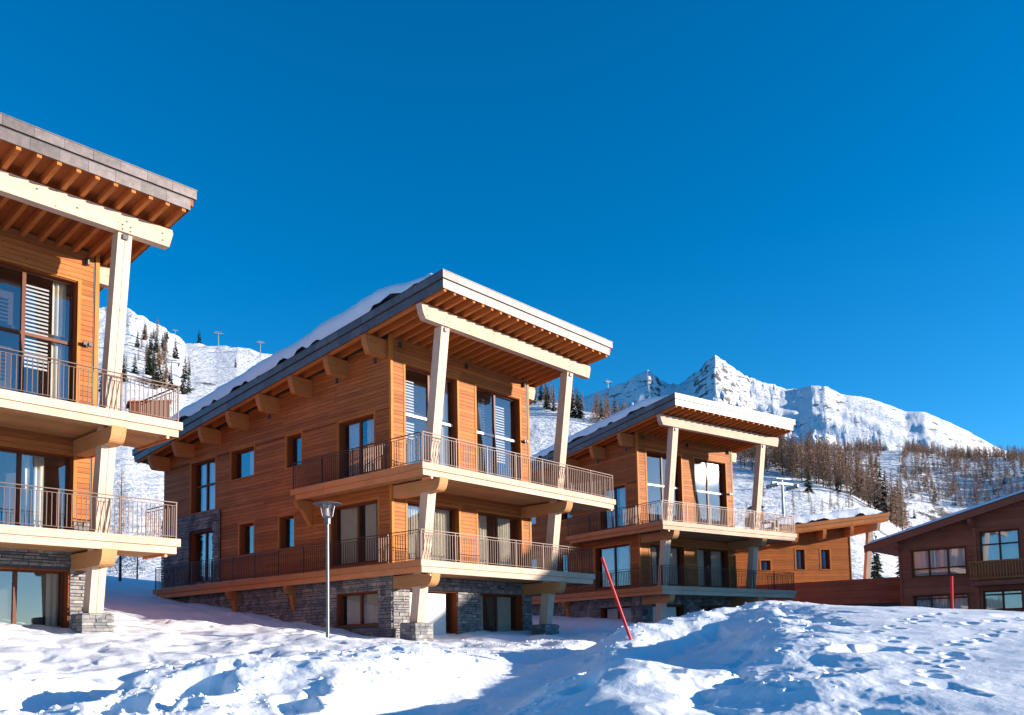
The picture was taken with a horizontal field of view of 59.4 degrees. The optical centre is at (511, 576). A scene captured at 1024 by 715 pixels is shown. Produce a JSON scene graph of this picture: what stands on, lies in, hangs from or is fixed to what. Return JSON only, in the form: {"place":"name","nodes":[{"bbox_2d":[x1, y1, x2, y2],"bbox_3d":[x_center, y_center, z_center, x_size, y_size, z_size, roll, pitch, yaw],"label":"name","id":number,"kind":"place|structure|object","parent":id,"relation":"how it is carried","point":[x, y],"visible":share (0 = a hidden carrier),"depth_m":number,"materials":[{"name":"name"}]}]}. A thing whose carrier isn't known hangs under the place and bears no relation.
{"place":"outdoors","nodes":[
{"label":"outdoors","id":0,"kind":"place"},
{"bbox_2d":[0,576,1023,714],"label":"snow ground","id":1,"kind":"structure","parent":0,"point":[899,660],"depth_m":14.13,"materials":[{"name":"white snow"}]},
{"bbox_2d":[0,112,197,633],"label":"timber chalet","id":2,"kind":"object","parent":1,"relation":"on","point":[82,226],"visible":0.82,"depth_m":22.32,"materials":[{"name":"brown wood"}]},
{"bbox_2d":[0,567,69,627],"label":"terrace door","id":3,"kind":"structure","parent":2,"relation":"in","point":[28,595],"depth_m":22.92,"materials":[{"name":"clear glass"}]},
{"bbox_2d":[0,443,76,529],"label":"balcony door","id":4,"kind":"structure","parent":2,"relation":"in","point":[17,466],"depth_m":22.95,"materials":[{"name":"clear glass"}]},
{"bbox_2d":[0,257,81,402],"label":"window","id":5,"kind":"structure","parent":2,"relation":"in","point":[31,298],"depth_m":23.32,"materials":[{"name":"clear glass"}]},
{"bbox_2d":[108,467,132,580],"bbox_3d":[-20.680,-2.641,47.489,2.017,6.387,2.481,2,-5,-30],"label":"larch tree","id":6,"kind":"object","parent":1,"relation":"on","point":[120,558],"visible":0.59,"depth_m":47.36,"materials":[{"name":"brown plant"}]},
{"bbox_2d":[128,525,145,578],"bbox_3d":[-21.865,-1.352,52.358,1.532,3.503,1.245,-5,-6,39],"label":"larch tree","id":7,"kind":"object","parent":1,"relation":"on","point":[136,573],"visible":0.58,"depth_m":52.23,"materials":[{"name":"brown plant"}]},
{"bbox_2d":[313,501,341,637],"bbox_3d":[-4.951,0.004,24.085,0.780,4.082,0.780,-1,-5,0],"label":"street lamp","id":8,"kind":"object","parent":1,"relation":"on","point":[327,517],"visible":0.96,"depth_m":24.08,"materials":[{"name":"grey metal"}]},
{"bbox_2d":[132,269,615,641],"bbox_3d":[-5.778,-2.136,36.711,19.332,13.118,10.662,-5,-6,41],"label":"timber chalet","id":9,"kind":"object","parent":1,"relation":"on","point":[393,419],"visible":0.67,"depth_m":31.94,"materials":[{"name":"brown wood"}]},
{"bbox_2d":[190,530,214,582],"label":"balcony door","id":10,"kind":"structure","parent":9,"relation":"in","point":[201,546],"depth_m":37.45,"materials":[{"name":"clear glass"}]},
{"bbox_2d":[189,455,216,515],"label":"window","id":11,"kind":"structure","parent":9,"relation":"in","point":[203,479],"depth_m":37.57,"materials":[{"name":"clear glass"}]},
{"bbox_2d":[229,444,255,481],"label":"window","id":12,"kind":"structure","parent":9,"relation":"in","point":[241,467],"depth_m":35.73,"materials":[{"name":"clear glass"}]},
{"bbox_2d":[238,520,254,556],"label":"window","id":13,"kind":"structure","parent":9,"relation":"in","point":[250,525],"depth_m":35.10,"materials":[{"name":"clear glass"}]},
{"bbox_2d":[278,512,295,550],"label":"window","id":14,"kind":"structure","parent":9,"relation":"in","point":[286,522],"depth_m":33.38,"materials":[{"name":"clear glass"}]},
{"bbox_2d":[285,430,302,469],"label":"window","id":15,"kind":"structure","parent":9,"relation":"in","point":[293,448],"depth_m":33.31,"materials":[{"name":"clear glass"}]},
{"bbox_2d":[337,591,378,626],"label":"window","id":16,"kind":"structure","parent":9,"relation":"in","point":[358,608],"depth_m":30.66,"materials":[{"name":"clear glass"}]},
{"bbox_2d":[329,496,410,566],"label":"balcony door","id":17,"kind":"structure","parent":9,"relation":"in","point":[356,519],"depth_m":31.09,"materials":[{"name":"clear glass"}]},
{"bbox_2d":[337,411,406,479],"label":"balcony door","id":18,"kind":"structure","parent":9,"relation":"in","point":[352,432],"depth_m":31.21,"materials":[{"name":"clear glass"}]},
{"bbox_2d":[376,499,461,562],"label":"balcony door","id":19,"kind":"structure","parent":9,"relation":"in","point":[447,518],"depth_m":31.39,"materials":[{"name":"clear glass"}]},
{"bbox_2d":[403,361,459,468],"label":"window","id":20,"kind":"structure","parent":9,"relation":"in","point":[416,379],"depth_m":31.89,"materials":[{"name":"blue"}]},
{"bbox_2d":[474,383,522,480],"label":"window","id":21,"kind":"structure","parent":9,"relation":"in","point":[488,404],"depth_m":34.49,"materials":[{"name":"blue"}]},
{"bbox_2d":[476,509,523,567],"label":"balcony door","id":22,"kind":"structure","parent":9,"relation":"in","point":[489,524],"depth_m":33.87,"materials":[{"name":"clear glass"}]},
{"bbox_2d":[480,593,522,631],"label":"terrace door","id":23,"kind":"structure","parent":9,"relation":"in","point":[495,608],"depth_m":33.94,"materials":[{"name":"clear glass"}]},
{"bbox_2d":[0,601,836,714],"bbox_3d":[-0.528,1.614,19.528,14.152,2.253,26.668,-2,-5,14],"label":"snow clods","id":24,"kind":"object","parent":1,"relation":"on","point":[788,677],"visible":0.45,"depth_m":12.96,"materials":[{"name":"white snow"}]},
{"bbox_2d":[601,557,631,639],"bbox_3d":[2.252,0.597,19.010,0.707,2.030,0.072,-1,-5,0],"label":"snow stake","id":25,"kind":"object","parent":1,"relation":"on","point":[616,598],"visible":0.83,"depth_m":19.00,"materials":[{"name":"red plastic"}]},
{"bbox_2d":[530,393,796,622],"bbox_3d":[5.885,-1.164,50.836,10.702,13.062,19.332,2,-6,-37],"label":"timber chalet","id":26,"kind":"object","parent":1,"relation":"on","point":[664,537],"visible":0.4,"depth_m":45.06,"materials":[{"name":"brown wood"}]},
{"bbox_2d":[532,556,537,568],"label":"window","id":27,"kind":"structure","parent":26,"relation":"in","point":[535,564],"depth_m":50.88,"materials":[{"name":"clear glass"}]},
{"bbox_2d":[557,551,567,571],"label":"window","id":28,"kind":"structure","parent":26,"relation":"in","point":[562,556],"depth_m":48.71,"materials":[{"name":"clear glass"}]},
{"bbox_2d":[561,513,572,520],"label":"window","id":29,"kind":"structure","parent":26,"relation":"in","point":[564,516],"depth_m":47.99,"materials":[{"name":"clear glass"}]},
{"bbox_2d":[598,483,627,530],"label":"balcony door","id":30,"kind":"structure","parent":26,"relation":"in","point":[619,491],"depth_m":44.95,"materials":[{"name":"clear glass"}]},
{"bbox_2d":[601,606,631,620],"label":"window","id":31,"kind":"structure","parent":26,"relation":"in","point":[608,612],"depth_m":44.75,"materials":[{"name":"clear glass"}]},
{"bbox_2d":[594,542,651,588],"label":"balcony door","id":32,"kind":"structure","parent":26,"relation":"in","point":[616,557],"depth_m":45.14,"materials":[{"name":"clear glass"}]},
{"bbox_2d":[628,543,686,585],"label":"balcony door","id":33,"kind":"structure","parent":26,"relation":"in","point":[677,554],"depth_m":44.99,"materials":[{"name":"clear glass"}]},
{"bbox_2d":[645,448,683,522],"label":"window","id":34,"kind":"structure","parent":26,"relation":"in","point":[655,460],"depth_m":45.54,"materials":[{"name":"blue"}]},
{"bbox_2d":[693,456,728,526],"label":"window","id":35,"kind":"structure","parent":26,"relation":"in","point":[702,467],"depth_m":47.57,"materials":[{"name":"white"}]},
{"bbox_2d":[696,546,730,587],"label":"balcony door","id":36,"kind":"structure","parent":26,"relation":"in","point":[709,557],"depth_m":46.97,"materials":[{"name":"clear glass"}]},
{"bbox_2d":[700,606,729,610],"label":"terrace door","id":37,"kind":"structure","parent":26,"relation":"in","point":[706,608],"depth_m":46.44,"materials":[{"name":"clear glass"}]},
{"bbox_2d":[735,505,889,585],"bbox_3d":[17.267,-0.869,63.787,15.672,7.900,8.954,0,-5,-10],"label":"chalet","id":38,"kind":"object","parent":1,"relation":"on","point":[818,549],"visible":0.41,"depth_m":60.67,"materials":[{"name":"brown wood"}]},
{"bbox_2d":[759,559,771,570],"bbox_3d":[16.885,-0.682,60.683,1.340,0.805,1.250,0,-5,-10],"label":"window","id":39,"kind":"structure","parent":38,"relation":"in","point":[764,564],"depth_m":60.26,"materials":[{"name":"clear glass"}]},
{"bbox_2d":[794,549,806,569],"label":"window","id":40,"kind":"structure","parent":38,"relation":"in","point":[800,563],"depth_m":60.80,"materials":[{"name":"clear glass"}]},
{"bbox_2d":[819,549,831,569],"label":"window","id":41,"kind":"structure","parent":38,"relation":"in","point":[825,561],"depth_m":61.11,"materials":[{"name":"clear glass"}]},
{"bbox_2d":[737,577,900,606],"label":"parapet wall","id":42,"kind":"structure","parent":1,"relation":"on","point":[880,592],"depth_m":53.05,"materials":[{"name":"brown wood"}]},
{"bbox_2d":[871,532,882,577],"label":"spruce tree","id":43,"kind":"object","parent":1,"relation":"on","point":[876,573],"visible":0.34,"depth_m":73.22,"materials":[{"name":"green plant"}]},
{"bbox_2d":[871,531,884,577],"bbox_3d":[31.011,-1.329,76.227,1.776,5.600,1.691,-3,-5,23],"label":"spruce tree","id":44,"kind":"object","parent":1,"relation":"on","point":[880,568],"visible":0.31,"depth_m":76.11,"materials":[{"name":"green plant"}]},
{"bbox_2d":[864,489,1023,611],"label":"brown house","id":45,"kind":"structure","parent":1,"relation":"on","point":[976,552],"depth_m":47.82,"materials":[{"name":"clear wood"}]},
{"bbox_2d":[909,545,968,578],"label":"window","id":46,"kind":"structure","parent":45,"relation":"in","point":[934,562],"depth_m":49.00,"materials":[{"name":"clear glass"}]},
{"bbox_2d":[912,592,970,608],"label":"window","id":47,"kind":"structure","parent":45,"relation":"in","point":[961,600],"depth_m":48.76,"materials":[{"name":"clear glass"}]},
{"bbox_2d":[977,527,1021,563],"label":"window","id":48,"kind":"structure","parent":45,"relation":"in","point":[1004,543],"depth_m":47.04,"materials":[{"name":"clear glass"}]},
{"bbox_2d":[981,588,1023,610],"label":"window","id":49,"kind":"structure","parent":45,"relation":"in","point":[992,599],"depth_m":46.77,"materials":[{"name":"clear glass"}]},
{"bbox_2d":[950,576,953,608],"bbox_3d":[10.796,0.470,22.017,0.102,0.940,0.073,-1,-5,0],"label":"snow stake","id":50,"kind":"object","parent":1,"relation":"on","point":[951,591],"visible":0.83,"depth_m":22.00,"materials":[{"name":"red plastic"}]},
{"bbox_2d":[0,0,1023,452],"label":"sky","id":51,"kind":"structure","parent":0,"point":[794,194],"materials":[{"name":"blue"}]},
{"bbox_2d":[97,306,1023,579],"bbox_3d":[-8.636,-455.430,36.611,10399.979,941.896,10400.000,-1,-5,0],"label":"mountain terrain","id":52,"kind":"structure","parent":0,"point":[833,416],"depth_m":730.64,"materials":[{"name":"white snow"}]},
{"bbox_2d":[122,352,127,381],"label":"spruce tree","id":53,"kind":"object","parent":52,"relation":"on","point":[124,372],"visible":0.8,"depth_m":374.57,"materials":[{"name":"green plant"}]},
{"bbox_2d":[130,352,137,373],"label":"spruce tree","id":54,"kind":"object","parent":52,"relation":"on","point":[134,366],"visible":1,"depth_m":393.11,"materials":[{"name":"green plant"}]},
{"bbox_2d":[145,349,151,374],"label":"spruce tree","id":55,"kind":"object","parent":52,"relation":"on","point":[147,369],"visible":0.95,"depth_m":398.96,"materials":[{"name":"green plant"}]},
{"bbox_2d":[126,400,172,418],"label":"brown hut","id":56,"kind":"object","parent":52,"relation":"on","point":[137,406],"visible":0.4,"depth_m":308.07,"materials":[{"name":"brown wood"}]},
{"bbox_2d":[150,352,157,378],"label":"spruce tree","id":57,"kind":"object","parent":52,"relation":"on","point":[153,366],"visible":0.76,"depth_m":392.83,"materials":[{"name":"green plant"}]},
{"bbox_2d":[150,363,158,389],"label":"spruce tree","id":58,"kind":"object","parent":52,"relation":"on","point":[154,386],"visible":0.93,"depth_m":373.98,"materials":[{"name":"green plant"}]},
{"bbox_2d":[155,357,163,387],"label":"spruce tree","id":59,"kind":"object","parent":52,"relation":"on","point":[158,378],"visible":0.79,"depth_m":380.51,"materials":[{"name":"green plant"}]},
{"bbox_2d":[155,346,163,368],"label":"larch tree","id":60,"kind":"object","parent":52,"relation":"on","point":[158,353],"visible":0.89,"depth_m":423.72,"materials":[{"name":"brown plant"}]},
{"bbox_2d":[159,360,170,388],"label":"larch tree","id":61,"kind":"object","parent":52,"relation":"on","point":[164,376],"visible":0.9,"depth_m":380.29,"materials":[{"name":"brown plant"}]},
{"bbox_2d":[166,367,173,389],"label":"spruce tree","id":62,"kind":"object","parent":52,"relation":"on","point":[169,376],"visible":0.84,"depth_m":386.68,"materials":[{"name":"green plant"}]},
{"bbox_2d":[172,340,179,358],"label":"spruce tree","id":63,"kind":"object","parent":52,"relation":"on","point":[175,353],"visible":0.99,"depth_m":473.37,"materials":[{"name":"green plant"}]},
{"bbox_2d":[179,368,187,394],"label":"spruce tree","id":64,"kind":"object","parent":52,"relation":"on","point":[182,387],"visible":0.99,"depth_m":386.15,"materials":[{"name":"green plant"}]},
{"bbox_2d":[181,353,189,379],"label":"spruce tree","id":65,"kind":"object","parent":52,"relation":"on","point":[186,374],"visible":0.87,"depth_m":423.51,"materials":[{"name":"green plant"}]},
{"bbox_2d":[537,385,543,400],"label":"spruce tree","id":66,"kind":"object","parent":52,"relation":"on","point":[540,398],"visible":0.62,"depth_m":400.90,"materials":[{"name":"green plant"}]},
{"bbox_2d":[543,385,550,409],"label":"spruce tree","id":67,"kind":"object","parent":52,"relation":"on","point":[546,402],"visible":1,"depth_m":378.82,"materials":[{"name":"green plant"}]},
{"bbox_2d":[551,388,556,410],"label":"spruce tree","id":68,"kind":"object","parent":52,"relation":"on","point":[553,406],"visible":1,"depth_m":375.28,"materials":[{"name":"green plant"}]},
{"bbox_2d":[570,391,576,416],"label":"spruce tree","id":69,"kind":"object","parent":52,"relation":"on","point":[573,413],"visible":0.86,"depth_m":366.10,"materials":[{"name":"green plant"}]},
{"bbox_2d":[574,392,581,417],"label":"spruce tree","id":70,"kind":"object","parent":52,"relation":"on","point":[578,412],"visible":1,"depth_m":365.37,"materials":[{"name":"green plant"}]},
{"bbox_2d":[594,395,599,422],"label":"larch tree","id":71,"kind":"object","parent":52,"relation":"on","point":[596,408],"visible":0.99,"depth_m":359.89,"materials":[{"name":"plant"}]},
{"bbox_2d":[747,447,754,470],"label":"larch tree","id":72,"kind":"object","parent":52,"relation":"on","point":[752,452],"visible":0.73,"depth_m":304.24,"materials":[{"name":"brown plant"}]},
{"bbox_2d":[771,447,780,467],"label":"larch tree","id":73,"kind":"object","parent":52,"relation":"on","point":[775,454],"visible":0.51,"depth_m":310.48,"materials":[{"name":"brown plant"}]},
{"bbox_2d":[766,478,798,516],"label":"lift pylon","id":74,"kind":"object","parent":52,"relation":"on","point":[781,483],"visible":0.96,"depth_m":160.47,"materials":[{"name":"grey metal"}]},
{"bbox_2d":[774,436,790,474],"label":"larch tree","id":75,"kind":"object","parent":52,"relation":"on","point":[780,450],"visible":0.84,"depth_m":298.61,"materials":[{"name":"brown plant"}]},
{"bbox_2d":[782,445,790,476],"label":"larch tree","id":76,"kind":"object","parent":52,"relation":"on","point":[786,464],"visible":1,"depth_m":293.98,"materials":[{"name":"brown plant"}]},
{"bbox_2d":[787,429,798,476],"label":"larch tree","id":77,"kind":"object","parent":52,"relation":"on","point":[793,441],"visible":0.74,"depth_m":296.54,"materials":[{"name":"brown plant"}]},
{"bbox_2d":[791,452,797,478],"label":"larch tree","id":78,"kind":"object","parent":52,"relation":"on","point":[794,464],"visible":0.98,"depth_m":291.20,"materials":[{"name":"brown plant"}]},
{"bbox_2d":[791,443,801,476],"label":"larch tree","id":79,"kind":"object","parent":52,"relation":"on","point":[797,452],"visible":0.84,"depth_m":292.55,"materials":[{"name":"brown plant"}]},
{"bbox_2d":[795,449,805,480],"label":"larch tree","id":80,"kind":"object","parent":52,"relation":"on","point":[802,469],"visible":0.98,"depth_m":286.19,"materials":[{"name":"brown plant"}]},
{"bbox_2d":[797,433,805,466],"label":"larch tree","id":81,"kind":"object","parent":52,"relation":"on","point":[801,447],"visible":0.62,"depth_m":321.63,"materials":[{"name":"brown plant"}]},
{"bbox_2d":[802,452,810,482],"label":"larch tree","id":82,"kind":"object","parent":52,"relation":"on","point":[805,465],"visible":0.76,"depth_m":283.23,"materials":[{"name":"brown plant"}]},
{"bbox_2d":[801,432,812,473],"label":"larch tree","id":83,"kind":"object","parent":52,"relation":"on","point":[806,449],"visible":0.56,"depth_m":298.82,"materials":[{"name":"brown plant"}]},
{"bbox_2d":[803,463,813,492],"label":"spruce tree","id":84,"kind":"object","parent":52,"relation":"on","point":[808,483],"visible":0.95,"depth_m":227.51,"materials":[{"name":"green plant"}]},
{"bbox_2d":[811,450,820,483],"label":"larch tree","id":85,"kind":"object","parent":52,"relation":"on","point":[815,469],"visible":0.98,"depth_m":280.14,"materials":[{"name":"brown plant"}]},
{"bbox_2d":[811,447,821,481],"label":"larch tree","id":86,"kind":"object","parent":52,"relation":"on","point":[818,454],"visible":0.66,"depth_m":285.75,"materials":[{"name":"brown plant"}]},
{"bbox_2d":[819,455,827,485],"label":"larch tree","id":87,"kind":"object","parent":52,"relation":"on","point":[822,470],"visible":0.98,"depth_m":276.78,"materials":[{"name":"brown plant"}]},
{"bbox_2d":[819,436,834,484],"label":"larch tree","id":88,"kind":"object","parent":52,"relation":"on","point":[826,458],"visible":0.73,"depth_m":280.01,"materials":[{"name":"brown plant"}]},
{"bbox_2d":[823,451,834,488],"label":"larch tree","id":89,"kind":"object","parent":52,"relation":"on","point":[828,466],"visible":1,"depth_m":272.60,"materials":[{"name":"brown plant"}]},
{"bbox_2d":[826,445,839,486],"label":"larch tree","id":90,"kind":"object","parent":52,"relation":"on","point":[834,467],"visible":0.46,"depth_m":282.14,"materials":[{"name":"brown plant"}]},
{"bbox_2d":[825,441,842,486],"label":"larch tree","id":91,"kind":"object","parent":52,"relation":"on","point":[833,463],"visible":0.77,"depth_m":275.56,"materials":[{"name":"brown plant"}]},
{"bbox_2d":[834,447,845,490],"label":"larch tree","id":92,"kind":"object","parent":52,"relation":"on","point":[839,460],"visible":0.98,"depth_m":268.25,"materials":[{"name":"brown plant"}]},
{"bbox_2d":[837,441,851,488],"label":"larch tree","id":93,"kind":"object","parent":52,"relation":"on","point":[846,471],"visible":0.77,"depth_m":281.06,"materials":[{"name":"brown plant"}]},
{"bbox_2d":[843,479,851,507],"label":"larch tree","id":94,"kind":"object","parent":52,"relation":"on","point":[848,496],"visible":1,"depth_m":213.09,"materials":[{"name":"brown plant"}]},
{"bbox_2d":[841,446,853,482],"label":"larch tree","id":95,"kind":"object","parent":52,"relation":"on","point":[845,465],"visible":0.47,"depth_m":284.86,"materials":[{"name":"brown plant"}]},
{"bbox_2d":[843,454,857,495],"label":"larch tree","id":96,"kind":"object","parent":52,"relation":"on","point":[852,480],"visible":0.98,"depth_m":261.20,"materials":[{"name":"brown plant"}]},
{"bbox_2d":[851,452,865,497],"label":"larch tree","id":97,"kind":"object","parent":52,"relation":"on","point":[857,466],"visible":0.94,"depth_m":266.61,"materials":[{"name":"brown plant"}]},
{"bbox_2d":[854,469,863,498],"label":"larch tree","id":98,"kind":"object","parent":52,"relation":"on","point":[858,486],"visible":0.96,"depth_m":266.12,"materials":[{"name":"brown plant"}]},
{"bbox_2d":[860,461,875,505],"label":"larch tree","id":99,"kind":"object","parent":52,"relation":"on","point":[866,487],"visible":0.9,"depth_m":258.16,"materials":[{"name":"brown plant"}]},
{"bbox_2d":[863,463,873,506],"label":"larch tree","id":100,"kind":"object","parent":52,"relation":"on","point":[869,487],"visible":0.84,"depth_m":256.87,"materials":[{"name":"brown plant"}]},
{"bbox_2d":[866,470,884,509],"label":"larch tree","id":101,"kind":"object","parent":52,"relation":"on","point":[874,487],"visible":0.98,"depth_m":247.79,"materials":[{"name":"brown plant"}]},
{"bbox_2d":[873,478,884,512],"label":"larch tree","id":102,"kind":"object","parent":52,"relation":"on","point":[880,495],"visible":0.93,"depth_m":245.87,"materials":[{"name":"brown plant"}]},
{"bbox_2d":[870,457,887,501],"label":"larch tree","id":103,"kind":"object","parent":52,"relation":"on","point":[874,471],"visible":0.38,"depth_m":269.60,"materials":[{"name":"brown plant"}]},
{"bbox_2d":[873,459,890,513],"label":"spruce tree","id":104,"kind":"object","parent":52,"relation":"on","point":[882,487],"visible":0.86,"depth_m":246.81,"materials":[{"name":"green plant"}]},
{"bbox_2d":[877,470,892,511],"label":"larch tree","id":105,"kind":"object","parent":52,"relation":"on","point":[887,492],"visible":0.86,"depth_m":247.23,"materials":[{"name":"brown plant"}]},
{"bbox_2d":[884,482,894,522],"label":"larch tree","id":106,"kind":"object","parent":52,"relation":"on","point":[890,503],"visible":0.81,"depth_m":244.87,"materials":[{"name":"brown plant"}]},
{"bbox_2d":[887,469,897,515],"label":"larch tree","id":107,"kind":"object","parent":52,"relation":"on","point":[890,475],"visible":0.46,"depth_m":251.14,"materials":[{"name":"plant"}]},
{"bbox_2d":[889,492,901,526],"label":"larch tree","id":108,"kind":"object","parent":52,"relation":"on","point":[895,513],"visible":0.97,"depth_m":230.94,"materials":[{"name":"brown plant"}]},
{"bbox_2d":[889,484,903,524],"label":"spruce tree","id":109,"kind":"object","parent":52,"relation":"on","point":[894,490],"visible":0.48,"depth_m":245.32,"materials":[{"name":"plant"}]},
{"bbox_2d":[889,478,909,527],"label":"larch tree","id":110,"kind":"object","parent":52,"relation":"on","point":[897,499],"visible":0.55,"depth_m":243.60,"materials":[{"name":"brown plant"}]},
{"bbox_2d":[893,490,906,529],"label":"larch tree","id":111,"kind":"object","parent":52,"relation":"on","point":[899,512],"visible":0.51,"depth_m":232.81,"materials":[{"name":"brown plant"}]},
{"bbox_2d":[893,481,911,526],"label":"larch tree","id":112,"kind":"object","parent":52,"relation":"on","point":[903,508],"visible":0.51,"depth_m":234.25,"materials":[{"name":"brown plant"}]},
{"bbox_2d":[895,482,911,529],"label":"larch tree","id":113,"kind":"object","parent":52,"relation":"on","point":[900,505],"visible":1,"depth_m":228.79,"materials":[{"name":"brown plant"}]},
{"bbox_2d":[785,438,1023,506],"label":"larch wood","id":114,"kind":"object","parent":52,"relation":"on","point":[954,455],"visible":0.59,"depth_m":814.47,"materials":[{"name":"brown plant"}]},
{"bbox_2d":[814,438,1023,504],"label":"spruce wood","id":115,"kind":"object","parent":52,"relation":"on","point":[935,496],"visible":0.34,"depth_m":806.25,"materials":[{"name":"plant"}]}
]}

